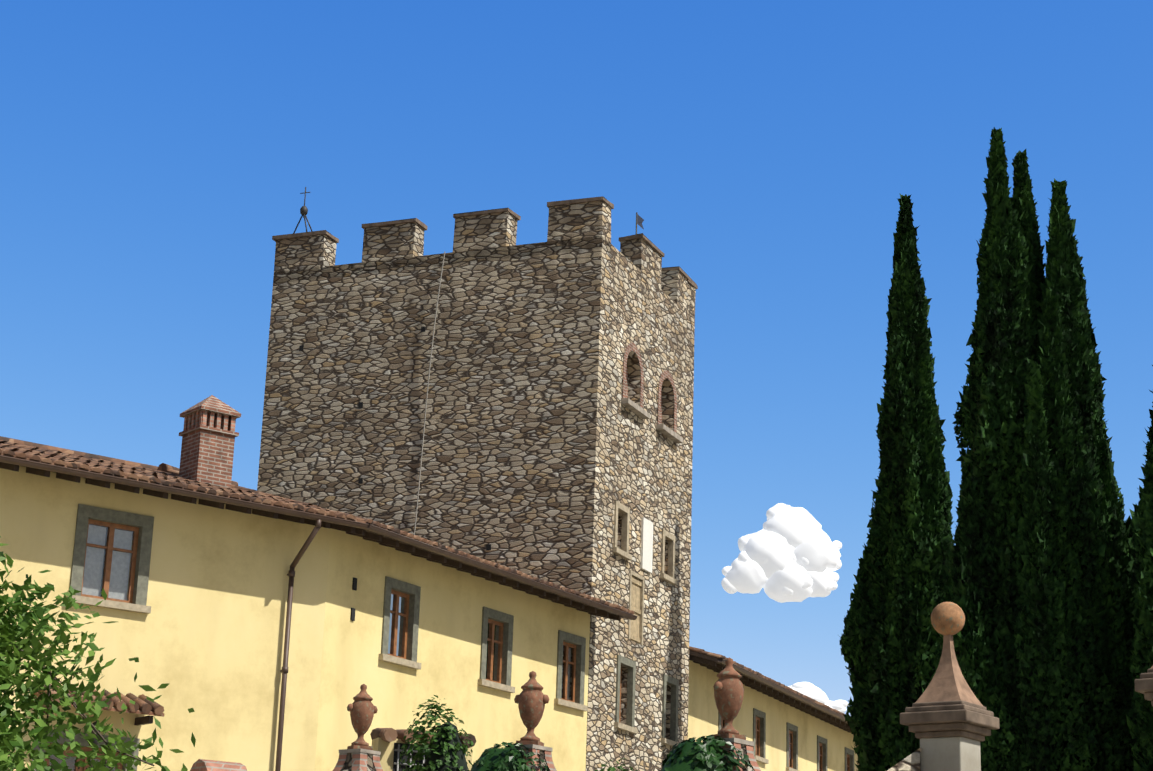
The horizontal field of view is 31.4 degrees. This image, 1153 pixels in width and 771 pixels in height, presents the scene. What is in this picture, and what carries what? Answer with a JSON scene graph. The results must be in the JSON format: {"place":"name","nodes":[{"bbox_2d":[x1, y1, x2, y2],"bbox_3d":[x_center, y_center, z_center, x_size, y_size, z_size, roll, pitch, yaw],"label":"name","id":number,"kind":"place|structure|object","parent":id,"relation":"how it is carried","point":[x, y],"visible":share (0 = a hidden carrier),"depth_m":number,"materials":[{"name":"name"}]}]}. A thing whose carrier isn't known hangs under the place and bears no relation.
{"place":"outdoors","nodes":[
{"label":"outdoors","id":0,"kind":"place"},
{"bbox_2d":[0,0,1152,715],"label":"sky","id":1,"kind":"structure","parent":0,"point":[154,153],"materials":[{"name":"blue"}]},
{"bbox_2d":[721,503,841,602],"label":"cloud","id":2,"kind":"structure","parent":0,"point":[788,553],"depth_m":2223.76,"materials":[{"name":"white"}]},
{"bbox_2d":[788,682,848,712],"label":"cloud","id":3,"kind":"structure","parent":0,"point":[810,690],"depth_m":2187.75,"materials":[{"name":"white"}]},
{"bbox_2d":[1134,666,1152,705],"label":"gate pillar","id":4,"kind":"structure","parent":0,"point":[1144,684],"depth_m":16.34,"materials":[{"name":"stone"}]},
{"label":"ground","id":5,"kind":"structure","parent":0,"visible":0},
{"bbox_2d":[0,543,195,770],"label":"tree","id":6,"kind":"object","parent":5,"relation":"on","point":[11,737],"visible":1,"depth_m":13.97,"materials":[{"name":"green plant"}]},
{"bbox_2d":[190,759,246,770],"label":"brick wall","id":7,"kind":"structure","parent":5,"relation":"on","point":[205,765],"depth_m":26.48,"materials":[{"name":"brick"}]},
{"bbox_2d":[333,749,382,770],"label":"garden pillar","id":8,"kind":"structure","parent":5,"relation":"on","point":[358,760],"depth_m":23.42,"materials":[{"name":"brick"}]},
{"bbox_2d":[347,684,377,749],"bbox_3d":[-2.475,3.822,23.673,0.374,0.768,0.278,9,-17,-23],"label":"urn","id":9,"kind":"object","parent":8,"relation":"on","point":[362,709],"visible":1,"depth_m":23.58,"materials":[{"name":"ceramic"}]},
{"bbox_2d":[370,728,475,770],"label":"grille wall","id":10,"kind":"structure","parent":5,"relation":"on","point":[387,743],"depth_m":24.86,"materials":[{"name":"yellow paint"}]},
{"bbox_2d":[399,695,473,770],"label":"shrub","id":11,"kind":"object","parent":5,"relation":"on","point":[447,752],"visible":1,"depth_m":24.05,"materials":[{"name":"green plant"}]},
{"bbox_2d":[257,196,697,770],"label":"tower","id":12,"kind":"structure","parent":5,"relation":"on","point":[557,428],"depth_m":47.26,"materials":[{"name":"stone"}]},
{"bbox_2d":[293,187,311,233],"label":"cross finial","id":13,"kind":"object","parent":12,"relation":"on","point":[303,211],"visible":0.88,"depth_m":50.24,"materials":[{"name":"black metal"}]},
{"bbox_2d":[414,252,444,534],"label":"cable","id":14,"kind":"object","parent":12,"relation":"attached to","point":[427,394],"visible":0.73,"depth_m":47.19,"materials":[{"name":"grey metal"}]},
{"bbox_2d":[636,212,643,233],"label":"weather vane","id":15,"kind":"object","parent":12,"relation":"on","point":[639,220],"visible":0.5,"depth_m":50.79,"materials":[{"name":"grey metal"}]},
{"bbox_2d":[510,744,556,770],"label":"garden pillar","id":16,"kind":"structure","parent":5,"relation":"on","point":[545,753],"depth_m":21.49,"materials":[{"name":"brick"}]},
{"bbox_2d":[470,742,548,770],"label":"garden pillar ivy","id":17,"kind":"object","parent":16,"relation":"attached to","point":[496,757],"visible":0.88,"depth_m":21.25,"materials":[{"name":"green plant"}]},
{"bbox_2d":[514,671,548,745],"bbox_3d":[-0.477,3.422,21.751,0.390,0.800,0.290,-2,-17,14],"label":"urn","id":18,"kind":"object","parent":16,"relation":"on","point":[531,700],"visible":0.98,"depth_m":21.66,"materials":[{"name":"ceramic"}]},
{"bbox_2d":[702,738,760,770],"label":"garden pillar","id":19,"kind":"structure","parent":5,"relation":"on","point":[745,747],"depth_m":18.58,"materials":[{"name":"brick"}]},
{"bbox_2d":[658,735,752,770],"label":"garden pillar ivy","id":20,"kind":"object","parent":19,"relation":"attached to","point":[691,754],"visible":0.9,"depth_m":18.33,"materials":[{"name":"green plant"}]},
{"bbox_2d":[712,657,745,739],"bbox_3d":[1.397,2.871,18.828,0.370,0.760,0.276,16,-21,-40],"label":"urn","id":21,"kind":"object","parent":19,"relation":"on","point":[728,691],"visible":0.96,"depth_m":18.73,"materials":[{"name":"ceramic"}]},
{"bbox_2d":[887,748,922,770],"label":"gate side wall","id":22,"kind":"structure","parent":5,"relation":"on","point":[910,762],"depth_m":17.53,"materials":[{"name":"stone"}]},
{"bbox_2d":[900,602,999,770],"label":"gate pillar","id":23,"kind":"structure","parent":5,"relation":"on","point":[949,719],"depth_m":17.67,"materials":[{"name":"stone"}]},
{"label":"villa terrace","id":24,"kind":"object","parent":5,"relation":"on","visible":0},
{"bbox_2d":[0,395,368,770],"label":"house wing","id":25,"kind":"structure","parent":24,"relation":"on","point":[198,614],"depth_m":34.28,"materials":[{"name":"yellow paint"}]},
{"bbox_2d":[275,519,320,770],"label":"downpipe","id":26,"kind":"object","parent":25,"relation":"attached to","point":[291,576],"visible":0.98,"depth_m":35.20,"materials":[{"name":"metal"}]},
{"bbox_2d":[126,463,637,770],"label":"house","id":27,"kind":"structure","parent":24,"relation":"on","point":[412,622],"depth_m":39.11,"materials":[{"name":"yellow paint"}]},
{"bbox_2d":[688,646,858,770],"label":"building","id":28,"kind":"structure","parent":24,"relation":"on","point":[782,727],"depth_m":55.94,"materials":[{"name":"yellow paint"}]},
{"bbox_2d":[838,194,954,770],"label":"cypress tree","id":29,"kind":"object","parent":24,"relation":"on","point":[890,639],"visible":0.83,"depth_m":46.27,"materials":[{"name":"green plant"}]},
{"bbox_2d":[935,127,1143,770],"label":"cypress tree","id":30,"kind":"object","parent":24,"relation":"on","point":[1037,577],"visible":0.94,"depth_m":33.95,"materials":[{"name":"green plant"}]},
{"bbox_2d":[1126,365,1152,770],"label":"cypress tree","id":31,"kind":"object","parent":24,"relation":"on","point":[1140,712],"visible":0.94,"depth_m":32.10,"materials":[{"name":"green plant"}]},
{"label":"garden parapet wall","id":32,"kind":"object","parent":5,"relation":"on","visible":0},
{"bbox_2d":[595,758,636,770],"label":"shrub","id":33,"kind":"object","parent":32,"relation":"on","point":[611,768],"visible":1,"depth_m":19.41,"materials":[{"name":"green plant"}]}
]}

